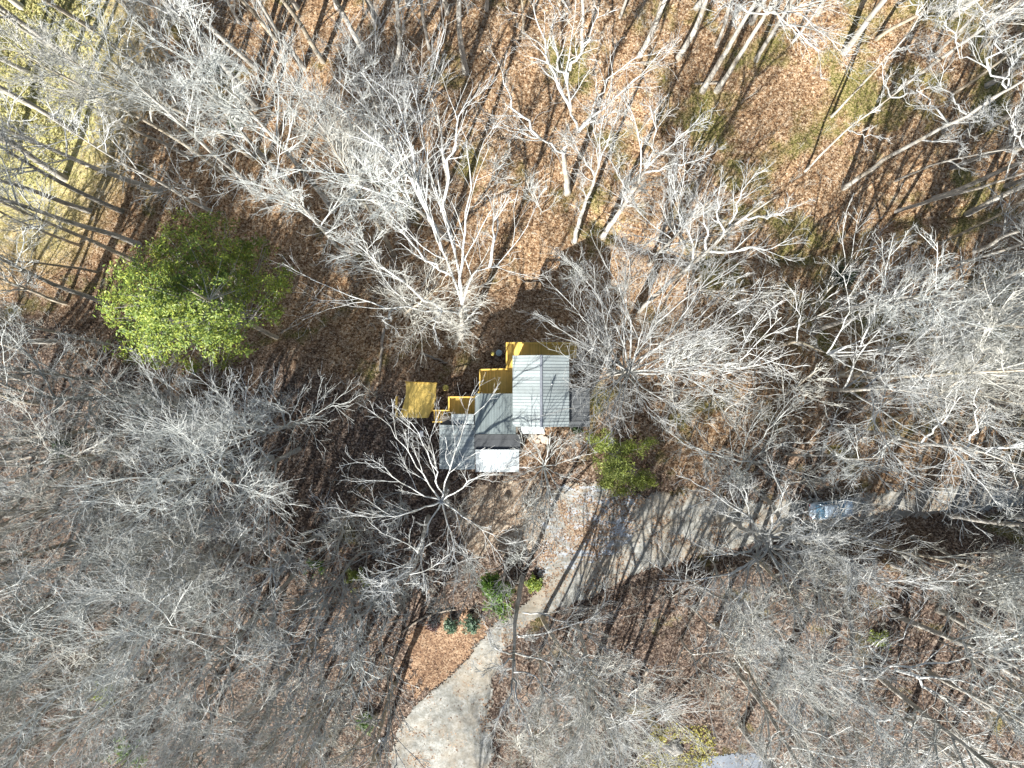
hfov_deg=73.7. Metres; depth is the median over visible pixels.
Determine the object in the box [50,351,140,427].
bare sapling
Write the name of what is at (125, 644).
bare sapling
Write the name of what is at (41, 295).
bare tree
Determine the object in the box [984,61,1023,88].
bare tree
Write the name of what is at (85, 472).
bare tree
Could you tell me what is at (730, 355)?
bare sapling
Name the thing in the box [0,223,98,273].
bare tree
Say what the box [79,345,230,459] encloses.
bare tree
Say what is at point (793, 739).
bare tree
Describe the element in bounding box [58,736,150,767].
bare tree
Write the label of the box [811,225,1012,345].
bare tree
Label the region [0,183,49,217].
bare sapling
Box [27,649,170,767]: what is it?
bare tree
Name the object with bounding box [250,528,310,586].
bare sapling
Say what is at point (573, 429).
shrub
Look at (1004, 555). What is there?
bare sapling
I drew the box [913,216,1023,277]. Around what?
bare tree
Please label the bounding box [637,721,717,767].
moss
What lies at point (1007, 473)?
bare tree
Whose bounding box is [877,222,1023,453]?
bare tree
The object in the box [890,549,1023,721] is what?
bare tree
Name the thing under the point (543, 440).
stepping stone
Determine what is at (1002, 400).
bare tree
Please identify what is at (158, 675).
bare tree
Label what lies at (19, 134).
bare tree
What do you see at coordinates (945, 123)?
bare tree
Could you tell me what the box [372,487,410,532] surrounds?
bare sapling
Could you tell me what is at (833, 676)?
bare tree
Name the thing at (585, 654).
bare tree
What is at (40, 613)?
bare tree
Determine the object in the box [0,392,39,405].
bare tree
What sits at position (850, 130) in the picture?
bare tree
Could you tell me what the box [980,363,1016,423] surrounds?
bare sapling
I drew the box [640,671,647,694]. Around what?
fallen log
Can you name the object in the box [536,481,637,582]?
parking pad
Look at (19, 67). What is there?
bare tree
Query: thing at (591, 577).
driveway
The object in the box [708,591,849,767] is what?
bare tree
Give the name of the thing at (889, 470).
bare sapling
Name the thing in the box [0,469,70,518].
bare tree
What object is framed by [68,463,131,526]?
bare sapling
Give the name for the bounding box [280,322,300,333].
fallen log
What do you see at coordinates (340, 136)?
bare sapling
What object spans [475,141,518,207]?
bare sapling
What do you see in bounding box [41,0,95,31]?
bare tree
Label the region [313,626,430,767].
bare sapling
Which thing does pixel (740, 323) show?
bare sapling
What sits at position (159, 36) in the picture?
bare tree
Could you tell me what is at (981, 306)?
bare sapling
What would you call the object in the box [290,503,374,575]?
bare sapling
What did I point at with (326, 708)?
bare tree
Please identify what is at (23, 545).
bare tree
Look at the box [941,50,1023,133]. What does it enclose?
bare tree
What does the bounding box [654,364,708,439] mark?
bare sapling
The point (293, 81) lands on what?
bare tree
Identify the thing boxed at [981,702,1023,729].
bare tree
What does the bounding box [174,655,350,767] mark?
bare tree
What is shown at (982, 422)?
bare tree
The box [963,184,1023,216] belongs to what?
bare tree
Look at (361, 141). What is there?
bare sapling
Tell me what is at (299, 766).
bare sapling
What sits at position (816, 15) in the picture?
bare tree
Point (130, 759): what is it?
bare tree
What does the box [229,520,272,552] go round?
bare sapling
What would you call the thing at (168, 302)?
evergreen tree
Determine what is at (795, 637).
bare sapling
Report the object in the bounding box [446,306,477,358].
bare sapling
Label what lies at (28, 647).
bare tree
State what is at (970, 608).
bare sapling
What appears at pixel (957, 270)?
bare sapling
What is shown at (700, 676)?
bare sapling
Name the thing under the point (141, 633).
bare tree
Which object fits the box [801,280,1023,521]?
bare tree
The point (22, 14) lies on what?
grass
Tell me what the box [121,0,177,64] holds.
bare tree
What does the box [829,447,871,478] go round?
bare sapling
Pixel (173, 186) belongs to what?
bare sapling
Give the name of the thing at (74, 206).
bare tree
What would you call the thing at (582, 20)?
bare tree
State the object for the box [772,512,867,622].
bare sapling
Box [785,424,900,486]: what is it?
bare tree
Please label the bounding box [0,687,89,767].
bare tree
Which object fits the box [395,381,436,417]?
platform
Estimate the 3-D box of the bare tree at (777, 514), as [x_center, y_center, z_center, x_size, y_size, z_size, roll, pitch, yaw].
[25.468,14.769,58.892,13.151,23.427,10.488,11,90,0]
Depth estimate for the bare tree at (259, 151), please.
50.31 m
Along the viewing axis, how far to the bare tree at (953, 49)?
53.96 m
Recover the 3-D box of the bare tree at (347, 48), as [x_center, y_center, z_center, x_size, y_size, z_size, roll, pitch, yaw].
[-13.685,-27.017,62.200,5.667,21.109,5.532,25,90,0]
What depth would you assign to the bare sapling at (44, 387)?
65.78 m
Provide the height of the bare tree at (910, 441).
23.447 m
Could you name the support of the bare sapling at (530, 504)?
on the ground at (784, 78)
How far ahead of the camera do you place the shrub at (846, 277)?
72.75 m
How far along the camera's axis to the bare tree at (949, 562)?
56.29 m
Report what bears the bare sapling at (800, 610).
on the ground at (784, 78)
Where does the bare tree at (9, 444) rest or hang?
on the ground at (784, 78)
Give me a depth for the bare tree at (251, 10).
67.03 m
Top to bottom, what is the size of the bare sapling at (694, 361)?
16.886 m
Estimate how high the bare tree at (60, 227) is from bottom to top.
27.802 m
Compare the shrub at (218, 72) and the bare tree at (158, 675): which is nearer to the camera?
the bare tree at (158, 675)
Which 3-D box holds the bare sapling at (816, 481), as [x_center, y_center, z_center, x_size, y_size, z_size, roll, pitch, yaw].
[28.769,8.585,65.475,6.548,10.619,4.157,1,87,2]
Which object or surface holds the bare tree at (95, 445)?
on the ground at (784, 78)
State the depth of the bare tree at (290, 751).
59.47 m
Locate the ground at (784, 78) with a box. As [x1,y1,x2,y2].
[0,0,1023,767]
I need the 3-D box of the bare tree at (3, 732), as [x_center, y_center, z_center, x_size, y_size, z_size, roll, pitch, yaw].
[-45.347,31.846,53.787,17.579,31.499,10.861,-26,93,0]
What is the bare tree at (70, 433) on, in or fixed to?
on the ground at (784, 78)
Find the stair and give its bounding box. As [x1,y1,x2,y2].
[432,410,450,422]
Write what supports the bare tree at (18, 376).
on the ground at (784, 78)
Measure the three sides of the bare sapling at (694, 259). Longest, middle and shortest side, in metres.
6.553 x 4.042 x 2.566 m
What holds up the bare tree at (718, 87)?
on the ground at (784, 78)
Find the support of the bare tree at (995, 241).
on the ground at (784, 78)
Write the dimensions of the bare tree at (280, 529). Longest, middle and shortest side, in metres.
29.313 x 15.967 x 12.450 m
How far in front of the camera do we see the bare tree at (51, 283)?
56.61 m
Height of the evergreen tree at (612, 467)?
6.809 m
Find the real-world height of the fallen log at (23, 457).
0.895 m
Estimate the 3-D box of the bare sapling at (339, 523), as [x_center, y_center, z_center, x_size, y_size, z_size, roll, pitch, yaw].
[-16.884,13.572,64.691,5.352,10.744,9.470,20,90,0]
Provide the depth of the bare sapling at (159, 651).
63.59 m
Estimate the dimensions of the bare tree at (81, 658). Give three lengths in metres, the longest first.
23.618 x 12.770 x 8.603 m
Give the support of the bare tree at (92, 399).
on the ground at (784, 78)
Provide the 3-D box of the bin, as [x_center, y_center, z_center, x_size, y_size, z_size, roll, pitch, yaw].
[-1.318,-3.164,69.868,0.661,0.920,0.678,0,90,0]
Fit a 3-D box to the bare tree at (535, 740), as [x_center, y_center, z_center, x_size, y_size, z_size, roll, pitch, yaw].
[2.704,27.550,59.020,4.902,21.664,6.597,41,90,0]
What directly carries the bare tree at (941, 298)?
on the ground at (784, 78)
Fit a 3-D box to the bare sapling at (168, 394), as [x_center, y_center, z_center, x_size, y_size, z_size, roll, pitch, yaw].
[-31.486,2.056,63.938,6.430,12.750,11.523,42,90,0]
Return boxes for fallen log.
[0,454,35,461]
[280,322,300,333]
[376,328,384,370]
[421,353,447,363]
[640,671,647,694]
[656,221,667,242]
[670,221,685,247]
[694,74,724,85]
[757,271,768,299]
[845,486,870,495]
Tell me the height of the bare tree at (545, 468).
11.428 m
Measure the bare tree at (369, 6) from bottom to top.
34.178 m
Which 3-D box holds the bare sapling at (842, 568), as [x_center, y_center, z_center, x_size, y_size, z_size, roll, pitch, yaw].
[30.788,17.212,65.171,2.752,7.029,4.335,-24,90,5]
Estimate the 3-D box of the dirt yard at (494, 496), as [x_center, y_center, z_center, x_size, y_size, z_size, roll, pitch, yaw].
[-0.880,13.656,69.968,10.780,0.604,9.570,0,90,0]
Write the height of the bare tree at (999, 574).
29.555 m
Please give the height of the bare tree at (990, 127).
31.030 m
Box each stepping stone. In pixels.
[528,434,537,439]
[540,436,550,443]
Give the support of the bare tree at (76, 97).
on the ground at (784, 78)
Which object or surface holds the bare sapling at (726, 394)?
on the ground at (784, 78)
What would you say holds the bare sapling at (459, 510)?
on the ground at (784, 78)
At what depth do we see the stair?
67.45 m
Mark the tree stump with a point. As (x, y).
(505, 497)
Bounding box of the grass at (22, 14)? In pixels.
[0,0,100,198]
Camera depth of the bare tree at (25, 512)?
62.47 m
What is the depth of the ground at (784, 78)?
71.48 m
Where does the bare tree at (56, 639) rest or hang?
on the ground at (784, 78)
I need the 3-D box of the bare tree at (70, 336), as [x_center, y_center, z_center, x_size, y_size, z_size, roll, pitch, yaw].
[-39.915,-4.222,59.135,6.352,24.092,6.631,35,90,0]
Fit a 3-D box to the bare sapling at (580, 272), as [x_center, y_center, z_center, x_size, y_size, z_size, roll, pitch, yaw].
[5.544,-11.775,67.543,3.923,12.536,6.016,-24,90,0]
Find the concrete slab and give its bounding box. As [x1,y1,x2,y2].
[693,753,770,767]
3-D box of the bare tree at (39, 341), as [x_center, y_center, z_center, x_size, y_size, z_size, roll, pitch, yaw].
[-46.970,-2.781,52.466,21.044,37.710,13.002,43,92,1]
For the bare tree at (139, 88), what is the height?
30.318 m
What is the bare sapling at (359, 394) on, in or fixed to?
on the ground at (784, 78)
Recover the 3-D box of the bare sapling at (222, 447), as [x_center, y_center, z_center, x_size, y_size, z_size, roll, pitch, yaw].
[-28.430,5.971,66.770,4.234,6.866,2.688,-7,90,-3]
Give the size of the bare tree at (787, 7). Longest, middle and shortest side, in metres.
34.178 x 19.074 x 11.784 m
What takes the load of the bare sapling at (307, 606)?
on the ground at (784, 78)
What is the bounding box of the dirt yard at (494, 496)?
[451,470,553,563]
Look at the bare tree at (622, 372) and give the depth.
54.36 m
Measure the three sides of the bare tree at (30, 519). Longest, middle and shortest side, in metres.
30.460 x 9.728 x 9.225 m
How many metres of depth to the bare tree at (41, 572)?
65.54 m
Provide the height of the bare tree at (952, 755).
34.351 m
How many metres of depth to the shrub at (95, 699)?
68.39 m
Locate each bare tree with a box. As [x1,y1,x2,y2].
[0,4,76,62]
[0,10,228,177]
[0,11,45,45]
[0,56,29,73]
[0,73,162,194]
[0,85,76,134]
[0,90,31,108]
[0,109,141,247]
[0,112,124,213]
[0,133,68,181]
[0,147,141,263]
[0,205,80,246]
[0,216,113,308]
[0,217,67,304]
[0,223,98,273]
[0,291,49,372]
[0,298,95,364]
[0,300,144,464]
[0,308,125,357]
[0,319,98,427]
[0,338,55,343]
[0,356,106,468]
[0,365,21,380]
[0,385,130,547]
[0,385,165,513]
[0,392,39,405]
[0,403,228,617]
[0,425,63,449]
[0,443,182,581]
[0,451,38,488]
[0,458,94,548]
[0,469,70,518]
[0,496,147,627]
[0,500,83,534]
[0,508,57,537]
[0,523,118,767]
[0,530,25,551]
[0,536,97,602]
[0,538,70,627]
[0,543,166,676]
[0,558,136,725]
[0,559,70,613]
[0,559,316,767]
[0,567,100,759]
[0,604,157,732]
[0,627,83,736]
[0,631,146,762]
[0,634,122,767]
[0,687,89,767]
[0,689,118,767]
[0,693,48,767]
[0,712,71,767]
[0,737,32,756]
[1,179,91,213]
[7,443,269,657]
[7,595,191,728]
[8,0,24,10]
[10,15,256,160]
[12,643,198,767]
[14,88,212,212]
[20,330,180,447]
[21,482,283,721]
[25,0,218,123]
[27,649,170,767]
[28,0,257,193]
[32,723,128,767]
[33,22,193,161]
[33,739,64,767]
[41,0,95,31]
[41,487,241,631]
[44,374,317,612]
[51,558,334,767]
[57,706,186,767]
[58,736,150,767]
[68,338,289,563]
[79,0,259,110]
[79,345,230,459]
[83,746,113,767]
[91,650,262,767]
[94,349,257,504]
[95,357,358,543]
[96,610,267,767]
[101,488,255,617]
[104,678,218,767]
[106,0,195,97]
[112,490,284,634]
[118,0,154,33]
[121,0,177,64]
[121,0,335,213]
[131,0,258,70]
[147,646,263,767]
[150,0,293,185]
[157,492,320,663]
[163,637,326,767]
[171,0,219,67]
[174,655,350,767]
[175,4,203,36]
[179,0,458,219]
[179,743,202,767]
[201,105,365,270]
[202,672,288,767]
[216,647,393,767]
[219,731,333,767]
[225,0,240,23]
[232,0,306,70]
[240,0,277,40]
[246,713,286,767]
[251,0,557,347]
[251,700,340,767]
[251,715,379,767]
[262,130,449,241]
[262,578,379,708]
[278,713,378,767]
[281,0,325,63]
[285,93,396,256]
[289,0,299,10]
[293,681,397,767]
[298,22,377,125]
[318,206,416,289]
[322,0,461,188]
[322,377,546,608]
[333,0,373,64]
[338,81,438,227]
[349,510,453,615]
[365,0,380,28]
[367,245,509,369]
[371,24,469,187]
[381,0,483,25]
[389,0,434,74]
[399,0,468,75]
[420,0,431,50]
[462,0,685,196]
[469,575,641,766]
[483,669,606,767]
[484,0,488,11]
[502,422,595,568]
[509,615,738,767]
[511,619,708,767]
[514,724,644,767]
[517,651,584,767]
[518,746,522,767]
[519,215,802,457]
[521,0,553,37]
[531,687,593,767]
[544,82,636,244]
[545,675,712,767]
[580,0,584,52]
[590,66,725,239]
[595,134,756,289]
[618,0,626,18]
[636,0,666,58]
[636,158,814,312]
[640,448,935,658]
[661,383,855,519]
[675,0,715,60]
[686,576,787,668]
[693,0,703,10]
[694,0,839,94]
[703,572,895,746]
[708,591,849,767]
[714,0,730,47]
[714,0,883,93]
[719,524,883,724]
[727,665,958,767]
[730,722,804,767]
[731,495,901,633]
[748,0,766,25]
[748,585,1023,767]
[752,620,935,767]
[753,0,887,84]
[763,247,1007,394]
[765,693,883,767]
[775,477,980,643]
[778,659,946,767]
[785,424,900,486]
[788,732,813,767]
[791,2,823,43]
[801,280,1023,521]
[803,690,858,766]
[804,53,943,172]
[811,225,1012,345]
[815,1,825,16]
[829,383,1023,513]
[830,0,964,117]
[834,669,1023,767]
[837,239,1023,367]
[837,337,1023,417]
[840,0,951,55]
[841,3,1023,190]
[843,529,1023,668]
[859,0,866,7]
[870,313,1023,434]
[874,0,1023,65]
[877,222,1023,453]
[885,265,1023,458]
[887,0,1023,98]
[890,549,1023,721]
[890,611,1023,764]
[891,263,1023,360]
[894,99,1023,181]
[894,107,1023,220]
[904,716,968,767]
[909,535,1023,623]
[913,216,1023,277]
[915,358,1023,425]
[921,411,1023,447]
[926,669,1023,767]
[927,175,1023,254]
[928,0,989,60]
[929,302,1023,330]
[931,159,1023,200]
[934,607,1023,728]
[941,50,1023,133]
[944,381,1022,389]
[945,441,1023,563]
[948,0,979,20]
[949,62,1023,170]
[949,727,1023,767]
[950,43,1023,95]
[955,440,1023,541]
[957,560,1023,579]
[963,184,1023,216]
[964,653,1023,696]
[966,268,1023,292]
[970,615,1023,643]
[972,170,1023,253]
[973,352,1023,362]
[979,6,1023,49]
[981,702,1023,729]
[982,105,1023,132]
[982,397,1023,407]
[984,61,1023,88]
[986,465,1023,595]
[993,553,1023,567]
[1002,665,1023,680]
[1003,177,1023,188]
[1003,511,1023,521]
[1005,253,1023,260]
[1008,427,1023,432]
[1013,17,1023,25]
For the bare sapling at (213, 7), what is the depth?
69.25 m
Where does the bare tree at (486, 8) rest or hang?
on the ground at (784, 78)
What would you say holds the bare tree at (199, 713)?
on the ground at (784, 78)
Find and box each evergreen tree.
[93,203,298,375]
[583,426,664,499]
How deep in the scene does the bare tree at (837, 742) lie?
59.22 m
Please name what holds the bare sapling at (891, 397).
on the ground at (784, 78)
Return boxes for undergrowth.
[0,0,1023,767]
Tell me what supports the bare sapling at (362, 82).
on the ground at (784, 78)
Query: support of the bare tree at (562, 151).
on the ground at (784, 78)
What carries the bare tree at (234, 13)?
on the ground at (784, 78)
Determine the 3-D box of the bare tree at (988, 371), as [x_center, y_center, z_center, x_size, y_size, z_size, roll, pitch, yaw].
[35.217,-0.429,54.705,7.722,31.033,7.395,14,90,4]
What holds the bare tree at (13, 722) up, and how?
on the ground at (784, 78)
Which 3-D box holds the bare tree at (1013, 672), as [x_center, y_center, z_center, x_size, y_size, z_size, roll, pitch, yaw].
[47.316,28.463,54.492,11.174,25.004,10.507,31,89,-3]
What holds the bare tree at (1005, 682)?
on the ground at (784, 78)
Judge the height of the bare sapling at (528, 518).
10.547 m
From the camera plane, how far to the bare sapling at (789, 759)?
65.37 m
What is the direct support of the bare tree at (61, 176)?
on the ground at (784, 78)
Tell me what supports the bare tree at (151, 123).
on the ground at (784, 78)
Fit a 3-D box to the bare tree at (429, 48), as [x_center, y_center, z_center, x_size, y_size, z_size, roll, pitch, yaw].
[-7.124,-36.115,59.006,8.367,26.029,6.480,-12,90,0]
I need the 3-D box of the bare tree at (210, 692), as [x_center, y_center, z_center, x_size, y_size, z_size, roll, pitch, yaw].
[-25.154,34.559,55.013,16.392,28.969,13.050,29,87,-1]
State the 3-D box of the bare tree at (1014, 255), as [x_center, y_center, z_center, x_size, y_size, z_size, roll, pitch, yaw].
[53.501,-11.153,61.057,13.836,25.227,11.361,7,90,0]
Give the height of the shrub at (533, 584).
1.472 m
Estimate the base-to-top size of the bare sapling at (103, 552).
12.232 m
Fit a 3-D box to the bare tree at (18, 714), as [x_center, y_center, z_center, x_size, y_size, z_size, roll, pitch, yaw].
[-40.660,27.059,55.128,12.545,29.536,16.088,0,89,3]
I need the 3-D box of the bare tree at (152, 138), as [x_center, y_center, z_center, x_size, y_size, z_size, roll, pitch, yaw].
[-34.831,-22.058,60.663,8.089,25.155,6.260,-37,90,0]
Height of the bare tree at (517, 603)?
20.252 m
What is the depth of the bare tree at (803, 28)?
68.85 m
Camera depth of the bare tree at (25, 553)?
59.62 m
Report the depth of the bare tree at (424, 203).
51.75 m
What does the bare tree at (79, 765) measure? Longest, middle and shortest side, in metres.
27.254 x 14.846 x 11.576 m
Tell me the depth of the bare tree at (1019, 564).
64.09 m
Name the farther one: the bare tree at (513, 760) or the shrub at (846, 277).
the shrub at (846, 277)
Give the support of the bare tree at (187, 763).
on the ground at (784, 78)
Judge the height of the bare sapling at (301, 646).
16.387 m
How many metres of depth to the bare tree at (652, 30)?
66.28 m
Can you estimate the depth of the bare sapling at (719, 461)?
63.19 m
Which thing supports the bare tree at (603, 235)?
on the ground at (784, 78)
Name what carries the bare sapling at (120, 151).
on the ground at (784, 78)
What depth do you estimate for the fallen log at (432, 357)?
69.99 m
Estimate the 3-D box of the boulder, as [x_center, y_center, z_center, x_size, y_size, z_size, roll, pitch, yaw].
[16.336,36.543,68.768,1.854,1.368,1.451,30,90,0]
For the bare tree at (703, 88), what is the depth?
54.64 m
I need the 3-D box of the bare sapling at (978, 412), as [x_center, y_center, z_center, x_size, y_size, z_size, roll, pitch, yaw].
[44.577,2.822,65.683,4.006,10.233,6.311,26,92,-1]
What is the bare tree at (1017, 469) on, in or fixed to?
on the ground at (784, 78)
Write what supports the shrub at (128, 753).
on the ground at (784, 78)
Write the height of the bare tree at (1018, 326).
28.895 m
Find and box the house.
[439,355,589,471]
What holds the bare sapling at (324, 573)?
on the ground at (784, 78)
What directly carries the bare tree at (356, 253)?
on the ground at (784, 78)
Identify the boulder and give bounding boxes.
[664,741,682,755]
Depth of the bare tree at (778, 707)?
59.75 m
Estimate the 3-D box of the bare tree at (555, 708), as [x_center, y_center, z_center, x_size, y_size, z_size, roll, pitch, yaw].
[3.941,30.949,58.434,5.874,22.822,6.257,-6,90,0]
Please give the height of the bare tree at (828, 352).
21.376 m
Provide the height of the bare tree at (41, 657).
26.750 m
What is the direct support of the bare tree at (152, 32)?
on the ground at (784, 78)
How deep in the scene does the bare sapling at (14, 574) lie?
66.42 m
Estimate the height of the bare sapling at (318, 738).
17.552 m
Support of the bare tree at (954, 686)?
on the ground at (784, 78)
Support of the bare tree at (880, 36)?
on the ground at (784, 78)
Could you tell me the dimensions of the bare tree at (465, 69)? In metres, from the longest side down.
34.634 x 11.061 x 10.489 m
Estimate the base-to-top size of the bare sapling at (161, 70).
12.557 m
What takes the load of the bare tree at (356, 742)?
on the ground at (784, 78)
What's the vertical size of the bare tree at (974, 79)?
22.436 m
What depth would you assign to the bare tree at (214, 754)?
54.67 m
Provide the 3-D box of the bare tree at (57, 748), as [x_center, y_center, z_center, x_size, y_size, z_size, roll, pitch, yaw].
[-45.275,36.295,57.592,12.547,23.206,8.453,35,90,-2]
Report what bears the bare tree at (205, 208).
on the ground at (784, 78)
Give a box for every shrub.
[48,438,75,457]
[89,682,114,708]
[102,736,148,767]
[202,57,219,75]
[226,115,239,130]
[303,557,324,578]
[344,566,368,591]
[355,711,376,735]
[425,615,439,633]
[441,617,457,635]
[457,613,481,634]
[477,570,514,626]
[524,572,543,592]
[569,427,582,434]
[826,265,858,287]
[867,629,890,649]
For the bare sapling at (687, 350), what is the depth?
66.02 m
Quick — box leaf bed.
[398,608,496,698]
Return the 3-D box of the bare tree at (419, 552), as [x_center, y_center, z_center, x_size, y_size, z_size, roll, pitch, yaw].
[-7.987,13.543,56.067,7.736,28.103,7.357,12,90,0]
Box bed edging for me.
[401,609,455,632]
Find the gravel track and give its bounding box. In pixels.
[388,614,518,767]
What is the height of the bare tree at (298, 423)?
30.558 m
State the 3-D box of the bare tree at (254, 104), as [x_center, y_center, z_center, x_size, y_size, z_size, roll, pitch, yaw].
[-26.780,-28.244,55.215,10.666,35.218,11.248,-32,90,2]
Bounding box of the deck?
[448,342,576,415]
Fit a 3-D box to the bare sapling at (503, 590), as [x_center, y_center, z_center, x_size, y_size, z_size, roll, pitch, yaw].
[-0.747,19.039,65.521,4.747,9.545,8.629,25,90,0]
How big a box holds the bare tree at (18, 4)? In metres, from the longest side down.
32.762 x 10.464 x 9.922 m
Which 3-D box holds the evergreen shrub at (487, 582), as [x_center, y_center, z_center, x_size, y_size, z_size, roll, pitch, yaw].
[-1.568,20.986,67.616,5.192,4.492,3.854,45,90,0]
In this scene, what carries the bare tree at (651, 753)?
on the ground at (784, 78)
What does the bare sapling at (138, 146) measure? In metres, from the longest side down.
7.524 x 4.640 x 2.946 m
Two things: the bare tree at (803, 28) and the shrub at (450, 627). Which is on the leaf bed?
the shrub at (450, 627)
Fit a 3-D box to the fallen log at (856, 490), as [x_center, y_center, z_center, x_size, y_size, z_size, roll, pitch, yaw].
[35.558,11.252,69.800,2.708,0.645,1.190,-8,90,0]
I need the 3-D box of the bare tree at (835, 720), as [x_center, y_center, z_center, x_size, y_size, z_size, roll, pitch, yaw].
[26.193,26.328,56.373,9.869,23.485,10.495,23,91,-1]
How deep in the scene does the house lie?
65.15 m
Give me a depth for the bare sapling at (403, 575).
64.13 m
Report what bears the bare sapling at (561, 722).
on the ground at (784, 78)
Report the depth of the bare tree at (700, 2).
70.20 m
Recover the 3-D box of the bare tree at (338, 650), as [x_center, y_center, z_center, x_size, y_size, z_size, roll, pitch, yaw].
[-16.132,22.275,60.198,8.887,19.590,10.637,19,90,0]
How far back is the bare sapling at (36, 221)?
67.84 m
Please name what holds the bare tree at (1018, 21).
on the ground at (784, 78)
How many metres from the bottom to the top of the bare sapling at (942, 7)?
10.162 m
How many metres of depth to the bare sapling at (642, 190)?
65.68 m
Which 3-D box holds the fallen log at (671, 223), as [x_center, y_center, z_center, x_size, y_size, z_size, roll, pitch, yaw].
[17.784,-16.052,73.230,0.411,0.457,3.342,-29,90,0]
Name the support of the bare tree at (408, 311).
on the ground at (784, 78)
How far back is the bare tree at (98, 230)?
55.61 m
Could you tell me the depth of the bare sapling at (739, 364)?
65.59 m
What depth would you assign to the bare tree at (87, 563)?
52.51 m
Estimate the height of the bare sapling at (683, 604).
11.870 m
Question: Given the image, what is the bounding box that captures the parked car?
[808,498,853,519]
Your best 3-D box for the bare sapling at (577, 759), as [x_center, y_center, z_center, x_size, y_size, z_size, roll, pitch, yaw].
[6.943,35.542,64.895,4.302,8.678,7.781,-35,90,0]
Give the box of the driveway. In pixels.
[510,469,1023,630]
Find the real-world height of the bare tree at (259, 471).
33.639 m
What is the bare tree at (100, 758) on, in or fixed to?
on the ground at (784, 78)
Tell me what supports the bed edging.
on the ground at (784, 78)
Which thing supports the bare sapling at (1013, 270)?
on the ground at (784, 78)
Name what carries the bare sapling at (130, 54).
on the ground at (784, 78)
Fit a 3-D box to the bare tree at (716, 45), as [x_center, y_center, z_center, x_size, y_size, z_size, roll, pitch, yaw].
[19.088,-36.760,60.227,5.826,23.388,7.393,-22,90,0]
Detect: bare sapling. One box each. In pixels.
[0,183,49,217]
[0,291,26,321]
[0,553,42,599]
[1,189,63,262]
[12,353,69,410]
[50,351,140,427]
[62,535,148,572]
[64,382,138,432]
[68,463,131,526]
[75,676,181,749]
[91,609,160,669]
[92,485,159,549]
[94,137,140,162]
[96,24,185,94]
[108,34,185,116]
[114,132,158,161]
[116,346,197,452]
[119,118,204,214]
[120,572,201,655]
[141,85,207,141]
[142,536,204,581]
[143,431,203,455]
[149,615,212,678]
[191,0,234,24]
[198,619,229,646]
[200,431,236,457]
[208,626,368,717]
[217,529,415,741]
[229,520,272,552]
[249,539,326,663]
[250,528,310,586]
[269,667,364,767]
[277,564,355,630]
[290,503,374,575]
[294,700,377,767]
[295,479,351,570]
[309,580,394,665]
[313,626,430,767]
[317,503,389,558]
[319,122,364,160]
[326,610,417,721]
[332,169,379,240]
[334,729,362,765]
[341,496,403,576]
[345,57,381,100]
[345,119,389,159]
[350,566,408,632]
[353,373,377,412]
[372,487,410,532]
[382,553,442,598]
[388,584,418,615]
[409,98,439,134]
[409,168,430,208]
[423,575,451,635]
[428,294,476,352]
[429,531,494,622]
[432,543,487,598]
[434,494,491,526]
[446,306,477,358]
[474,552,539,638]
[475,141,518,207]
[497,689,569,767]
[504,523,541,570]
[507,688,633,767]
[508,502,546,548]
[516,482,563,522]
[519,163,565,214]
[540,246,598,296]
[545,635,579,676]
[550,624,633,724]
[553,597,617,663]
[554,745,599,767]
[560,427,585,461]
[604,256,637,299]
[607,168,668,237]
[610,272,759,375]
[633,584,802,740]
[635,544,727,641]
[652,300,810,424]
[654,329,734,402]
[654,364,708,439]
[664,437,753,490]
[666,322,705,364]
[671,250,714,269]
[679,235,797,320]
[682,533,780,673]
[686,341,764,445]
[689,576,873,747]
[696,332,751,375]
[696,664,734,711]
[701,470,772,505]
[712,644,812,731]
[713,349,757,383]
[728,375,783,436]
[734,292,769,330]
[748,279,801,313]
[749,434,803,498]
[758,234,932,359]
[762,355,849,416]
[764,415,800,459]
[770,0,806,36]
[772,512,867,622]
[773,616,806,664]
[777,749,804,767]
[779,591,816,624]
[785,453,844,494]
[796,193,917,337]
[807,579,879,640]
[815,393,1023,543]
[822,723,1009,767]
[824,354,988,433]
[827,548,855,584]
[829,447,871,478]
[845,716,944,767]
[857,731,953,767]
[870,694,1013,767]
[901,731,953,766]
[903,567,997,635]
[905,262,973,315]
[923,230,1023,414]
[928,0,975,22]
[932,696,1023,767]
[937,381,1014,447]
[938,605,1023,727]
[940,729,1006,767]
[947,279,1021,331]
[959,759,998,767]
[961,554,1023,626]
[972,686,1023,750]
[974,396,1023,454]
[979,546,1021,597]
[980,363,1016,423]
[995,260,1023,284]
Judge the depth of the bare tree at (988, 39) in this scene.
69.10 m
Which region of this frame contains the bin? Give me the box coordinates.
[496,350,501,355]
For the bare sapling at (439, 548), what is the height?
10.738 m
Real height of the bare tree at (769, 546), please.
20.638 m
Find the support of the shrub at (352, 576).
on the ground at (784, 78)
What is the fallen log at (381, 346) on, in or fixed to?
on the ground at (784, 78)
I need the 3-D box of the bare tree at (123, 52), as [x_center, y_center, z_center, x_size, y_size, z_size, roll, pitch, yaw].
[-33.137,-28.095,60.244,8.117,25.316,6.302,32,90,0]
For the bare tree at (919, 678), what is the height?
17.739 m
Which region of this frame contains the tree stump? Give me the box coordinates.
[503,494,508,500]
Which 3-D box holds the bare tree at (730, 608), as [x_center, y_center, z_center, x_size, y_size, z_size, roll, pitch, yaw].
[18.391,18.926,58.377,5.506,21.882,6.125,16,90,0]
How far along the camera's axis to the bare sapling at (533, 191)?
67.16 m
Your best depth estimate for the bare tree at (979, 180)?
66.25 m
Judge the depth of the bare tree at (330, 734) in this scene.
63.57 m
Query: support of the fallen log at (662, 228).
on the ground at (784, 78)
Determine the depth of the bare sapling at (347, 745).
65.76 m
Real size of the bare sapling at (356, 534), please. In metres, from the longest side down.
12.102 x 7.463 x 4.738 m
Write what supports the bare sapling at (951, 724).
on the ground at (784, 78)

